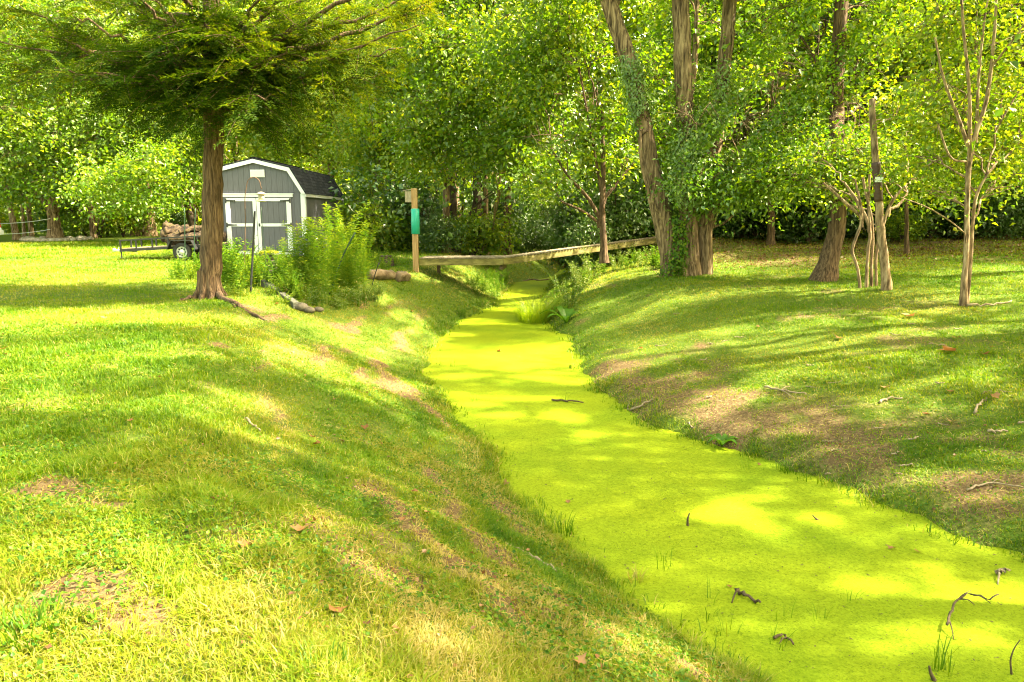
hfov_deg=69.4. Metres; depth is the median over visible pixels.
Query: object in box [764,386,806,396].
twig
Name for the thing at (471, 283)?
bank weed
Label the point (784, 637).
twig
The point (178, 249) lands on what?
utility trailer
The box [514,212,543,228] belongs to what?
thicket shrub
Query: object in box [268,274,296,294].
bushy plant
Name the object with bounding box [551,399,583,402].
twig
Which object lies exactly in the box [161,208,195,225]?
thicket shrub
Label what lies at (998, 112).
broadleaf tree
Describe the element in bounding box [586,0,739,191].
broadleaf tree
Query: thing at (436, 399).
plant
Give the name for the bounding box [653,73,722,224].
ivy vine
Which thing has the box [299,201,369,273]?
tall leafy plant
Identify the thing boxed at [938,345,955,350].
fallen leaf
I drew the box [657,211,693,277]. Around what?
ivy vine
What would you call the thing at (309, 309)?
rock
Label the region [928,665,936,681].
twig
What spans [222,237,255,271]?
bushy plant
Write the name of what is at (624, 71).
ivy vine
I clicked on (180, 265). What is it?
bushy plant
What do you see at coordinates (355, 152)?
lime tree
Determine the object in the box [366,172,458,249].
thicket shrub
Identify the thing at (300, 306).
rock
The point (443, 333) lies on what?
bank weed
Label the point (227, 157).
broadleaf tree
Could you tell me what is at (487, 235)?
woodland shrub
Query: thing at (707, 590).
grass sprig
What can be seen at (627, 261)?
bank weed
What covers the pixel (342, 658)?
grass tuft
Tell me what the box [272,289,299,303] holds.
plant
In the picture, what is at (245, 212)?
shepherds hook
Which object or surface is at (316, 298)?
plant
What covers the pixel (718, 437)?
broad leaved plant
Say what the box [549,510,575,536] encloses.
grass tuft
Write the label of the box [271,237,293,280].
tall leafy plant
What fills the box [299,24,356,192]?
broadleaf tree
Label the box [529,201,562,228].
thicket shrub
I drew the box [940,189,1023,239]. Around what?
thicket shrub
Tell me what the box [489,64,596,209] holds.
broadleaf tree
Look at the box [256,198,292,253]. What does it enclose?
door
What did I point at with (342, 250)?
tall leafy plant
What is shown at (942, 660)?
grass tuft
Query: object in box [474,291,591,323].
fine grass clump
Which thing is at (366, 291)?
plant
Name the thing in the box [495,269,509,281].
bank weed
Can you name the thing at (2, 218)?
woodland shrub
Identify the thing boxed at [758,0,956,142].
broadleaf tree
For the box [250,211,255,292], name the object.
garden pole
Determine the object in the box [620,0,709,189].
broadleaf tree
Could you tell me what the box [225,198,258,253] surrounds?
door
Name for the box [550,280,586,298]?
bank weed
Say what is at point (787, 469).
grass tuft
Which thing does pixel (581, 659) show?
fallen leaf
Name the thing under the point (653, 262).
bushy plant
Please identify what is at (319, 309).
rock
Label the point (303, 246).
tall leafy plant
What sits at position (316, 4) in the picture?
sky
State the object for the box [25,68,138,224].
broadleaf tree
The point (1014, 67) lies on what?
broadleaf tree
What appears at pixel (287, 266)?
bushy plant
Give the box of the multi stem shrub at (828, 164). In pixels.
[744,119,982,287]
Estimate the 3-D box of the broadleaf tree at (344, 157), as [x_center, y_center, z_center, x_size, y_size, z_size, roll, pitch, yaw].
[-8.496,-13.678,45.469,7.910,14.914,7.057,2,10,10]
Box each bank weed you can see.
[435,328,445,335]
[450,308,465,316]
[465,271,483,286]
[470,278,488,294]
[473,271,500,284]
[474,296,485,307]
[476,276,494,291]
[478,267,495,280]
[480,268,511,284]
[488,286,506,297]
[490,276,512,289]
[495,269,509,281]
[549,275,570,293]
[549,290,563,302]
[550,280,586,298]
[559,284,583,306]
[565,260,592,282]
[569,263,588,283]
[572,269,597,292]
[578,254,609,279]
[579,264,607,285]
[589,261,606,273]
[599,249,617,266]
[608,251,627,271]
[614,243,635,261]
[620,254,641,268]
[627,249,639,261]
[634,246,653,266]
[645,256,659,269]
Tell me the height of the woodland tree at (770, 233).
7.968 m
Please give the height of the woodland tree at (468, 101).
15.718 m
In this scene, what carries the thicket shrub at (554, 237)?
on the ground at (732, 404)
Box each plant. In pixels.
[161,257,195,278]
[167,255,189,274]
[171,259,199,279]
[181,252,200,274]
[193,252,255,292]
[197,238,247,281]
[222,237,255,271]
[222,281,250,296]
[223,246,261,276]
[224,257,266,288]
[235,244,260,269]
[235,255,277,286]
[240,246,269,272]
[248,255,269,273]
[257,257,294,283]
[259,245,290,261]
[259,254,292,277]
[259,282,282,295]
[266,227,321,283]
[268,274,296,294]
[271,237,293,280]
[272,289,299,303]
[274,268,311,297]
[275,254,293,275]
[280,217,319,292]
[289,278,321,301]
[291,217,345,295]
[297,217,324,282]
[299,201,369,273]
[299,235,347,304]
[302,286,333,306]
[315,220,380,295]
[321,228,355,293]
[322,288,351,309]
[324,208,358,273]
[335,223,362,282]
[337,247,367,301]
[339,237,377,286]
[343,286,371,306]
[352,222,378,273]
[353,259,388,272]
[353,283,375,300]
[354,244,389,263]
[366,251,395,269]
[366,288,386,302]
[368,281,389,294]
[373,250,404,264]
[428,394,442,401]
[540,306,579,322]
[639,245,659,268]
[673,258,691,276]
[705,433,737,446]
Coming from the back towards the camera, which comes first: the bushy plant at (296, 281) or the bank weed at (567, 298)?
the bank weed at (567, 298)
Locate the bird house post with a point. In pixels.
(411, 196)
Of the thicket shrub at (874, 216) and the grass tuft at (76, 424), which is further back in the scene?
the thicket shrub at (874, 216)
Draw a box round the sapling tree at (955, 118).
[841,0,1023,306]
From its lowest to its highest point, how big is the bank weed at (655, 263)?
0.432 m
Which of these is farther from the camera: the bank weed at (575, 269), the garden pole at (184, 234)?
the bank weed at (575, 269)
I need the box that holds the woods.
[0,0,990,231]
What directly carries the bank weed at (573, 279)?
on the ground at (732, 404)
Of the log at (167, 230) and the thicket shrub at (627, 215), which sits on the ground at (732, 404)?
the thicket shrub at (627, 215)
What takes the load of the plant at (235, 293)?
on the ground at (732, 404)
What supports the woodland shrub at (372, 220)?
on the ground at (732, 404)
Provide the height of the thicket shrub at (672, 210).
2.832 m
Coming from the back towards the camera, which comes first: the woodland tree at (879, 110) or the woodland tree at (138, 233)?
the woodland tree at (138, 233)
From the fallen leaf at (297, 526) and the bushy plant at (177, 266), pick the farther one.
the bushy plant at (177, 266)
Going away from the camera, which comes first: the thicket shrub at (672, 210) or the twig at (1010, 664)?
the twig at (1010, 664)
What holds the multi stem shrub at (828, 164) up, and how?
on the ground at (732, 404)
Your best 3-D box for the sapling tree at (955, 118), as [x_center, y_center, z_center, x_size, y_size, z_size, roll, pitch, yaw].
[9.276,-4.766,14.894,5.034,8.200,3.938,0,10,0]
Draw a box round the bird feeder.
[256,192,266,201]
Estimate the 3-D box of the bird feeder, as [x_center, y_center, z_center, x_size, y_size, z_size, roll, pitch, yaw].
[-6.488,-3.768,19.140,0.250,0.320,0.250,0,10,0]
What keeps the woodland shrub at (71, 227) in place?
on the ground at (732, 404)
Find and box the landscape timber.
[261,280,299,308]
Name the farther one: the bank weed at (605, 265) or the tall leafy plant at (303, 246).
the bank weed at (605, 265)
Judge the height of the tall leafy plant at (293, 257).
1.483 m
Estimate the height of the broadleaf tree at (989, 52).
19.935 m
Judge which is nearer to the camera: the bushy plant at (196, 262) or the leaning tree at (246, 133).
the bushy plant at (196, 262)
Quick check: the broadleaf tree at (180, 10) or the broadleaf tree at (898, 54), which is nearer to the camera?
the broadleaf tree at (898, 54)
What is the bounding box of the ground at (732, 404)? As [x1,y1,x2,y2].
[0,218,1023,681]
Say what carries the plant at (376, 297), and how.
on the ground at (732, 404)
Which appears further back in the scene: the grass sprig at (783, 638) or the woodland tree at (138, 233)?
the woodland tree at (138, 233)
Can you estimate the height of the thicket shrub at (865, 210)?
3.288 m
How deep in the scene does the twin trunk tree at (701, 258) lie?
20.08 m
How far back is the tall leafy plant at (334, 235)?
18.05 m
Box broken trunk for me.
[869,98,891,290]
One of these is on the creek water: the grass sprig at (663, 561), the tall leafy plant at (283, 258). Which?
the grass sprig at (663, 561)
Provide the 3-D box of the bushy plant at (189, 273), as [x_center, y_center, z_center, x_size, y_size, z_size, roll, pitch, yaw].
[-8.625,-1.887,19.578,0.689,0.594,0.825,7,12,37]
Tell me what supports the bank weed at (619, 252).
on the ground at (732, 404)
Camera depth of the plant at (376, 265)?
20.90 m
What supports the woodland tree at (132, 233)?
on the ground at (732, 404)
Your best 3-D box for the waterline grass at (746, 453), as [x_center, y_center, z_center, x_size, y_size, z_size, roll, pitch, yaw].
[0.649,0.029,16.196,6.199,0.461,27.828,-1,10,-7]
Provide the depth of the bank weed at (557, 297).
23.31 m
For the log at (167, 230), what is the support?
on the log at (162, 233)
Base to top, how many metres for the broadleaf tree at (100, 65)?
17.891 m
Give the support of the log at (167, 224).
on the log at (167, 230)
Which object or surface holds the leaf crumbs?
on the ground at (732, 404)
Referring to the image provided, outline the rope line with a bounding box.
[0,218,49,223]
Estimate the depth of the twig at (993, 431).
8.46 m
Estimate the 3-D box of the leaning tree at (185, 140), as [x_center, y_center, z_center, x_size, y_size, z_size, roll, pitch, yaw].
[-18.206,-11.023,43.007,8.614,10.596,13.718,0,10,0]
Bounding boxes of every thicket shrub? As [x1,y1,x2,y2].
[20,189,86,235]
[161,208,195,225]
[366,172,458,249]
[368,170,442,243]
[405,205,473,253]
[456,172,541,245]
[461,186,539,225]
[501,213,554,252]
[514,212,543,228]
[522,172,632,267]
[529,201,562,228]
[540,208,572,267]
[552,232,592,266]
[558,209,619,272]
[560,156,678,259]
[635,187,678,236]
[698,207,750,238]
[713,171,817,239]
[725,185,765,237]
[734,201,849,238]
[752,169,872,243]
[805,199,874,238]
[819,181,884,237]
[861,167,1008,239]
[861,184,902,235]
[932,188,998,236]
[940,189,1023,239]
[979,176,1023,237]
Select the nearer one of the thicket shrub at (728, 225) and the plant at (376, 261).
the plant at (376, 261)
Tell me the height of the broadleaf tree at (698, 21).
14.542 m
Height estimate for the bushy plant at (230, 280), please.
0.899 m
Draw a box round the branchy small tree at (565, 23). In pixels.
[438,0,671,263]
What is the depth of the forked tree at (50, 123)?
39.67 m
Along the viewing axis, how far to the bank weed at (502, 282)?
28.39 m
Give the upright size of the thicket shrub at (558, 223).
3.990 m
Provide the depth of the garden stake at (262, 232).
18.81 m
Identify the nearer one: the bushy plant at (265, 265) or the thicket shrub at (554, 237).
the bushy plant at (265, 265)
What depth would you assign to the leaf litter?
25.50 m
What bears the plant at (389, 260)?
on the ground at (732, 404)
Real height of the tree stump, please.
0.445 m
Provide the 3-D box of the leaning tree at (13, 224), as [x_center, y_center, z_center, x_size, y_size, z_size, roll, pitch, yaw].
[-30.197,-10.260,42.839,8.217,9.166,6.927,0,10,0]
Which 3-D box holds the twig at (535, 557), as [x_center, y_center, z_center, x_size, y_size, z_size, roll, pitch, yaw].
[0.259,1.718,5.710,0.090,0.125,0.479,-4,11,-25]
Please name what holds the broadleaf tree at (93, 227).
on the ground at (732, 404)
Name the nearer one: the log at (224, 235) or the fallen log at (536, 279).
the log at (224, 235)
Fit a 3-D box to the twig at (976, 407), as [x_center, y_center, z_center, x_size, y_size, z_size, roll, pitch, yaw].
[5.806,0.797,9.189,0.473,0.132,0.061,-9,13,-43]
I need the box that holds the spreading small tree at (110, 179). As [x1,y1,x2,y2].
[43,130,202,237]
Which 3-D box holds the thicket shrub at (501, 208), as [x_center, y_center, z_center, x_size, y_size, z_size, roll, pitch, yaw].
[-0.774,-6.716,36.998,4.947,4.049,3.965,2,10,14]
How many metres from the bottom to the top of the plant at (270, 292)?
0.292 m
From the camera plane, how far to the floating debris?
6.44 m
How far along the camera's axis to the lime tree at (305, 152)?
38.32 m
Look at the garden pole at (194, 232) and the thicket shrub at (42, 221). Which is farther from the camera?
the thicket shrub at (42, 221)
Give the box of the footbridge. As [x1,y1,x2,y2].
[419,236,656,272]
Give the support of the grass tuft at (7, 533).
on the ground at (732, 404)
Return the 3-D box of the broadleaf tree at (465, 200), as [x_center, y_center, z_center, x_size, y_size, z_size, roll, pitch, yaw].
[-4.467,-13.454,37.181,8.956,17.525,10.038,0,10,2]
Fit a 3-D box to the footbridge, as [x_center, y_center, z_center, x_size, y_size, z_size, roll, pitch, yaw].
[1.772,-3.009,26.559,11.054,1.274,2.241,-6,11,-32]
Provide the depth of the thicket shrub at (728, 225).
30.09 m
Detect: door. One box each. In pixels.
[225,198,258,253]
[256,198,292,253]
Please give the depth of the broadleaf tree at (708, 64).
30.96 m
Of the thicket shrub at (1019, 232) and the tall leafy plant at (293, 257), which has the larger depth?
the thicket shrub at (1019, 232)
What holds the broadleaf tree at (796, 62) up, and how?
on the ground at (732, 404)
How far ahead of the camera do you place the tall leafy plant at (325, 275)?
16.81 m
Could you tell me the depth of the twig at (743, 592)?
5.76 m
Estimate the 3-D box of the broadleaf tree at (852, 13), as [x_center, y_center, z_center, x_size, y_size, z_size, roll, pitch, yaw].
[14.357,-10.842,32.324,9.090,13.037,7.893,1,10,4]
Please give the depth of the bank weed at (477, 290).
24.59 m
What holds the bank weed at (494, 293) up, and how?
on the ground at (732, 404)
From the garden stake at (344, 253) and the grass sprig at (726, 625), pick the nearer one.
the grass sprig at (726, 625)
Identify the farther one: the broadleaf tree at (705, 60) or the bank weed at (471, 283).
the broadleaf tree at (705, 60)
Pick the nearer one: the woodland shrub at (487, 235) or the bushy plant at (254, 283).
the bushy plant at (254, 283)
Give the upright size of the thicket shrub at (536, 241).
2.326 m
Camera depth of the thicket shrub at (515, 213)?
42.86 m
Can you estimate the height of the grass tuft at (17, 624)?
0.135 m
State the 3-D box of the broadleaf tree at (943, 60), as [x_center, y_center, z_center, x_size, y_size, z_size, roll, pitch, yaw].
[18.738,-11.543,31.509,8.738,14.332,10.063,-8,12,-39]
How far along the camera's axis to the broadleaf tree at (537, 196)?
45.38 m
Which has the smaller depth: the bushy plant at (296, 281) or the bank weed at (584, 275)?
the bushy plant at (296, 281)
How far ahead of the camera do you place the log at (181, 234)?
26.91 m
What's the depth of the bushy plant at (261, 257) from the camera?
20.46 m
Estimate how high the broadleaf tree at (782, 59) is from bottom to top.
18.060 m
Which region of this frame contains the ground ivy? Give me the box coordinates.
[0,245,1023,681]
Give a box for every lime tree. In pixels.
[227,0,411,189]
[315,0,476,245]
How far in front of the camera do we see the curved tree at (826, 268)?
19.24 m
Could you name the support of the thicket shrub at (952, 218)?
on the ground at (732, 404)
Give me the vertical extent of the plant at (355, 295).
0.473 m
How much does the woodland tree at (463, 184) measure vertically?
5.967 m
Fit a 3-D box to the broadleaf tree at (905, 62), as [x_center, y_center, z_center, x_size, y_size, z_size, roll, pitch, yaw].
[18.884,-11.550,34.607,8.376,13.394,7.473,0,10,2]
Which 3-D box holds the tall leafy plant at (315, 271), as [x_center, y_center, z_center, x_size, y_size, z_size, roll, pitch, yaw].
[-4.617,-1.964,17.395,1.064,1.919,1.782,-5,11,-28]
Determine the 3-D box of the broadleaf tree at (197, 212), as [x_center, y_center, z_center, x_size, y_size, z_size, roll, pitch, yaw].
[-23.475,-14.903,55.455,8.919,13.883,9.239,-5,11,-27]
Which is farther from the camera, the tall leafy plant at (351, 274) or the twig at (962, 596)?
the tall leafy plant at (351, 274)
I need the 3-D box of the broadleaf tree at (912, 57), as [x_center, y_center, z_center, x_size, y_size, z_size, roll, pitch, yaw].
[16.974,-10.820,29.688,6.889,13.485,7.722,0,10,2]
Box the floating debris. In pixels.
[437,320,1023,675]
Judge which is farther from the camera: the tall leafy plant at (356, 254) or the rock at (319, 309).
the tall leafy plant at (356, 254)
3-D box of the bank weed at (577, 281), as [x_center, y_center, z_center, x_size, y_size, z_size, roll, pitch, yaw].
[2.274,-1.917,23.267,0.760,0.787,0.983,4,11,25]
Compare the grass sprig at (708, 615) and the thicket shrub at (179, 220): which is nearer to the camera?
the grass sprig at (708, 615)
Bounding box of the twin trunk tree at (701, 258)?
[587,0,821,275]
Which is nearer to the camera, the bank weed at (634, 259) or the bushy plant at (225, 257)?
the bushy plant at (225, 257)
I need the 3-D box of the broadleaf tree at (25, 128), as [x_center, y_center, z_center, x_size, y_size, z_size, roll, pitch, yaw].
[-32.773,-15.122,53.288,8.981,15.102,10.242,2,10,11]
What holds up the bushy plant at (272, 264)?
on the ground at (732, 404)
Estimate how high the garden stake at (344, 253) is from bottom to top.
1.554 m
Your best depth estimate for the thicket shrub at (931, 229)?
28.65 m
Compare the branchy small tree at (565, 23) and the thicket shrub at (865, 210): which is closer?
the branchy small tree at (565, 23)
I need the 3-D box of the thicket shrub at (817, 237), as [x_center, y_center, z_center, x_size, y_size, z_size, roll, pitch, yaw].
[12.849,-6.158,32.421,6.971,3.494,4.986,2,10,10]
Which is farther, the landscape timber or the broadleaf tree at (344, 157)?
the broadleaf tree at (344, 157)
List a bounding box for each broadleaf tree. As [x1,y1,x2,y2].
[1,29,81,233]
[4,0,154,237]
[18,98,100,232]
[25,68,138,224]
[73,7,202,233]
[131,0,259,216]
[146,4,226,223]
[154,1,293,211]
[156,144,240,224]
[223,0,351,204]
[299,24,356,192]
[315,1,396,212]
[322,0,581,252]
[323,0,500,213]
[354,2,571,199]
[461,2,581,214]
[463,59,587,209]
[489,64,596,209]
[581,0,808,221]
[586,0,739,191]
[611,0,890,238]
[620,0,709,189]
[621,0,812,235]
[654,0,851,237]
[655,4,801,141]
[706,0,903,239]
[708,3,889,167]
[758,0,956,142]
[759,0,929,235]
[768,0,1014,235]
[849,0,1023,236]
[864,0,1023,236]
[865,0,986,191]
[873,0,1023,233]
[900,2,1015,79]
[902,2,1023,153]
[990,9,1023,98]
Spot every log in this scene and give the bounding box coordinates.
[160,230,198,241]
[162,221,199,231]
[164,224,189,233]
[165,232,200,244]
[178,225,201,233]
[200,231,226,240]
[366,269,395,279]
[395,270,410,281]
[523,279,548,280]
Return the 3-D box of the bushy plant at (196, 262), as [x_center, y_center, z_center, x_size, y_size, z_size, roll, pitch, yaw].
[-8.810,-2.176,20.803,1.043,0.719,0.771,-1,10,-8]
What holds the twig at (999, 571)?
on the creek water
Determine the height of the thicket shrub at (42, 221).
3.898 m
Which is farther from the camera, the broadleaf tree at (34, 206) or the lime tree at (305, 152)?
the broadleaf tree at (34, 206)
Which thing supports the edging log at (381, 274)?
on the ground at (732, 404)
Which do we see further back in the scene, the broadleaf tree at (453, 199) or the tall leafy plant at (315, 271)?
the broadleaf tree at (453, 199)
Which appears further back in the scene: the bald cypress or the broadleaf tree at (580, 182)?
the broadleaf tree at (580, 182)
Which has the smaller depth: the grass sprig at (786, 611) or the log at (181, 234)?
the grass sprig at (786, 611)
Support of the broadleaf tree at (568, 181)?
on the ground at (732, 404)
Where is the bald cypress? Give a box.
[0,0,456,319]
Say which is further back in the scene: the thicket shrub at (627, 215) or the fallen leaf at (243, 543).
the thicket shrub at (627, 215)
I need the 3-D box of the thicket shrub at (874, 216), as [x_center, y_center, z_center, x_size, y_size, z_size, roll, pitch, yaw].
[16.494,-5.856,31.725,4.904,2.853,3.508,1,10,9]
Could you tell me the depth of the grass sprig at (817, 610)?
5.49 m
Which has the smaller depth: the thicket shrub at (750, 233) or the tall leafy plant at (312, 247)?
the tall leafy plant at (312, 247)
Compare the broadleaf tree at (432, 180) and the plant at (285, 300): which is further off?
the broadleaf tree at (432, 180)
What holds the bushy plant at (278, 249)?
on the ground at (732, 404)
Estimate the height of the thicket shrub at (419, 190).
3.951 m
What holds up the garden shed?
on the ground at (732, 404)
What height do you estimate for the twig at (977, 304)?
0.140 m
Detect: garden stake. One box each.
[261,210,265,264]
[329,232,355,294]
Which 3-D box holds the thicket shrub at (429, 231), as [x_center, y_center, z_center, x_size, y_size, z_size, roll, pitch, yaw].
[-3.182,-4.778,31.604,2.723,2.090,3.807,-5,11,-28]
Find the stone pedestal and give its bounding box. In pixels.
[258,250,278,272]
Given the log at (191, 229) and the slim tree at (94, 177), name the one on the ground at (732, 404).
the slim tree at (94, 177)
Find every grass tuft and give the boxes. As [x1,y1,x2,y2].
[0,423,42,443]
[0,510,46,540]
[0,580,102,654]
[39,420,88,435]
[121,380,155,390]
[193,427,228,442]
[265,638,366,681]
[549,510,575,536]
[624,564,649,582]
[775,459,803,474]
[928,625,961,676]
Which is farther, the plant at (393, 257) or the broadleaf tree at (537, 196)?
the broadleaf tree at (537, 196)
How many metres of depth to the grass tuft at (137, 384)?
7.33 m
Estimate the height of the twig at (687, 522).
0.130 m
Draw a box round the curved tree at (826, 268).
[699,0,950,281]
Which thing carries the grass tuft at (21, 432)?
on the ground at (732, 404)
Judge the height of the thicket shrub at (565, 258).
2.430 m
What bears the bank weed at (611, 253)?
on the ground at (732, 404)
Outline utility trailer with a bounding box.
[112,235,230,260]
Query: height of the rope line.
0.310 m
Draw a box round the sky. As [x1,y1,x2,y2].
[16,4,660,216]
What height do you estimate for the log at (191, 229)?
0.375 m
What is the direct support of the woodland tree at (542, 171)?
on the ground at (732, 404)
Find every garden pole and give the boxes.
[184,208,185,270]
[194,208,195,259]
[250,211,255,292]
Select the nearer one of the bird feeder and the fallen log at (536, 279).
the bird feeder
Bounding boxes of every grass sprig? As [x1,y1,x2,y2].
[652,545,671,570]
[689,580,719,601]
[690,598,726,621]
[716,609,744,636]
[766,598,796,620]
[769,625,799,650]
[808,595,834,621]
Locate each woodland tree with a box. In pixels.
[81,92,189,235]
[120,117,193,235]
[143,116,198,235]
[350,0,520,252]
[352,0,581,255]
[426,115,536,243]
[456,69,583,255]
[473,106,591,254]
[695,31,859,244]
[847,52,1023,254]
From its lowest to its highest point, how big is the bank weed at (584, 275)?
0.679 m
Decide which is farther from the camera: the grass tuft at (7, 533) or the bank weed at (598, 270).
the bank weed at (598, 270)
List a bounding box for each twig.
[245,417,260,430]
[528,552,556,571]
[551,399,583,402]
[627,399,652,410]
[686,513,689,525]
[731,588,760,603]
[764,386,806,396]
[772,633,793,644]
[879,396,902,402]
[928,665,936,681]
[946,590,998,639]
[966,479,1023,490]
[967,300,1011,306]
[973,397,986,413]
[987,429,1007,433]
[995,567,1010,584]
[1009,640,1019,674]
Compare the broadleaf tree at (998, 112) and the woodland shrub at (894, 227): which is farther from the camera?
the woodland shrub at (894, 227)
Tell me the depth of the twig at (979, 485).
7.43 m
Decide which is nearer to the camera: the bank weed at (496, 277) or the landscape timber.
the landscape timber
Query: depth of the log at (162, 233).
27.07 m
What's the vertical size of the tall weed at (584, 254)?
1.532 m
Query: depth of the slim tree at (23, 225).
44.99 m
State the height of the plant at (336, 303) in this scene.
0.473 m
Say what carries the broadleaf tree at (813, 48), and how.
on the ground at (732, 404)
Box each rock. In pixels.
[295,302,307,310]
[304,306,314,312]
[315,307,323,311]
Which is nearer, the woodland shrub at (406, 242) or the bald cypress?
the bald cypress
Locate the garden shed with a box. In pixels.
[222,157,344,257]
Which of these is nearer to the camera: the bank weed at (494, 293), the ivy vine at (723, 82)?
the ivy vine at (723, 82)
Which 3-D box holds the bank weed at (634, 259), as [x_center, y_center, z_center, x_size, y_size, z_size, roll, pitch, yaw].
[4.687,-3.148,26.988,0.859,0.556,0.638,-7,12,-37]
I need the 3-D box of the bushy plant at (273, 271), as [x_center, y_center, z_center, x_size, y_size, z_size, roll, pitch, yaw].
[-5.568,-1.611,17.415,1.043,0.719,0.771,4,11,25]
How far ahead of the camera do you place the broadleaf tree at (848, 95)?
30.21 m
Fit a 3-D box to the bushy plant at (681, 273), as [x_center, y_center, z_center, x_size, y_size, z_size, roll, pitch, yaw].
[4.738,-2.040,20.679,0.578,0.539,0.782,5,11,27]
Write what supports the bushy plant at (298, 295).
on the ground at (732, 404)
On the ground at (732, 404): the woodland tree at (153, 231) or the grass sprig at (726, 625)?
the woodland tree at (153, 231)
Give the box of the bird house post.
[403,188,419,272]
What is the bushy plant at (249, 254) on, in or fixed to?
on the ground at (732, 404)
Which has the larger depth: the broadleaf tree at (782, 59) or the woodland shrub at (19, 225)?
the woodland shrub at (19, 225)
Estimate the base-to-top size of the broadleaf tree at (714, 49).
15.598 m
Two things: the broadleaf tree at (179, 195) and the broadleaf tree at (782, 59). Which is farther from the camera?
the broadleaf tree at (179, 195)
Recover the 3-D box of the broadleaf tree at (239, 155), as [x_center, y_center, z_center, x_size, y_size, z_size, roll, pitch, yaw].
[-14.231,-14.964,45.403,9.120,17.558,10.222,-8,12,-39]
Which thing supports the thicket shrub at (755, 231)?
on the ground at (732, 404)
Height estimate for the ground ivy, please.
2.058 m
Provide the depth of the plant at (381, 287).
19.49 m
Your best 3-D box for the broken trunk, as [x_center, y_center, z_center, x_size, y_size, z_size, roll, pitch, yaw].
[7.994,-3.068,16.034,0.827,4.213,0.239,0,10,0]
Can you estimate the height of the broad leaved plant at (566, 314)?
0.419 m
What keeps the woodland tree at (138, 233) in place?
on the ground at (732, 404)
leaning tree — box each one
[0,90,64,239]
[78,53,246,225]
[164,5,323,164]
[487,0,708,277]
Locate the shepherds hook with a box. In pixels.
[244,177,261,269]
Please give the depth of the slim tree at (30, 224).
44.92 m
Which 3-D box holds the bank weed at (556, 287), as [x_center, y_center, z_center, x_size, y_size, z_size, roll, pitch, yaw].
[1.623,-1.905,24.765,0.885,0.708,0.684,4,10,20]
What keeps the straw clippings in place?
on the ground at (732, 404)
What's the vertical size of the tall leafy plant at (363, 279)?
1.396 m
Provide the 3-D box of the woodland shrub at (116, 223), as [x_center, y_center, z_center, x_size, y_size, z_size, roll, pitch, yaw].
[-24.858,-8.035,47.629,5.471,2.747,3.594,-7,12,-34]
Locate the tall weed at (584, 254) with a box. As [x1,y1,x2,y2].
[580,237,592,274]
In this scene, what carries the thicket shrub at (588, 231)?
on the ground at (732, 404)
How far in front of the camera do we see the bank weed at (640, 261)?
25.38 m
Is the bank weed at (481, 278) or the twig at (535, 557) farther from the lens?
the bank weed at (481, 278)
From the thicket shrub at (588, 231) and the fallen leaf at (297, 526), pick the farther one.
the thicket shrub at (588, 231)
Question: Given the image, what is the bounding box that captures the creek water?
[421,267,1023,681]
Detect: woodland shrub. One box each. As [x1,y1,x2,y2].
[0,201,20,235]
[0,216,45,235]
[60,210,113,236]
[77,199,166,237]
[331,196,421,251]
[376,218,421,250]
[420,204,534,255]
[874,207,934,241]
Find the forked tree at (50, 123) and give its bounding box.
[0,0,202,237]
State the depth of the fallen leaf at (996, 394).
9.32 m
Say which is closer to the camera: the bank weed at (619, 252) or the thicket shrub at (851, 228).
the bank weed at (619, 252)
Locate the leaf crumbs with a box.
[0,257,1022,681]
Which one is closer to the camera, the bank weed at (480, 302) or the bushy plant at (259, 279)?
the bushy plant at (259, 279)
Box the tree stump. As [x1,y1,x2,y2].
[379,255,394,266]
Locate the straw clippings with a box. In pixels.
[0,245,1023,681]
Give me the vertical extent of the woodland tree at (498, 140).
6.749 m
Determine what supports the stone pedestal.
on the ground at (732, 404)
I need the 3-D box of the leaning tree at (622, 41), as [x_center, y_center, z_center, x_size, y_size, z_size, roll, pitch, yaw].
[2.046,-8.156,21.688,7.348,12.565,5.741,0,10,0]
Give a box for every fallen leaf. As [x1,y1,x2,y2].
[237,538,253,546]
[289,524,309,530]
[329,604,348,611]
[574,652,586,665]
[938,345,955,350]
[991,392,1000,397]
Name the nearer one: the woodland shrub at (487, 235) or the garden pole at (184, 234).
the garden pole at (184, 234)
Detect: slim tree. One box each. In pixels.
[0,105,79,236]
[0,120,60,236]
[55,136,156,236]
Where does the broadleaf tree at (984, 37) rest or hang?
on the ground at (732, 404)
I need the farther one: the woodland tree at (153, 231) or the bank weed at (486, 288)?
the woodland tree at (153, 231)
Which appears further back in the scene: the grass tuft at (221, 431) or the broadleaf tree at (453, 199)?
the broadleaf tree at (453, 199)
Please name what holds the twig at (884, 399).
on the ground at (732, 404)
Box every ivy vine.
[611,46,661,142]
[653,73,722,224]
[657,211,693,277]
[692,56,748,223]
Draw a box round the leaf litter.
[626,233,1023,270]
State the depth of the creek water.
6.89 m
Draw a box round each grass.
[398,281,1023,681]
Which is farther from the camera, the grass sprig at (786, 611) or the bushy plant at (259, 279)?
the bushy plant at (259, 279)
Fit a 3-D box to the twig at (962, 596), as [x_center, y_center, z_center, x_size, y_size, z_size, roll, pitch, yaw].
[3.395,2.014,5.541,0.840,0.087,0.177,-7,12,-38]
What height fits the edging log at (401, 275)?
0.392 m
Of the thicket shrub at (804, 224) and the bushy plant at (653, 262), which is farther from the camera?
the thicket shrub at (804, 224)
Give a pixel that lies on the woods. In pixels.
(633, 29)
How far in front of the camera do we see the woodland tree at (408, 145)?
25.54 m
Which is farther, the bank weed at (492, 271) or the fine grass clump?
the bank weed at (492, 271)
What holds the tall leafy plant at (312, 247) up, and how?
on the ground at (732, 404)

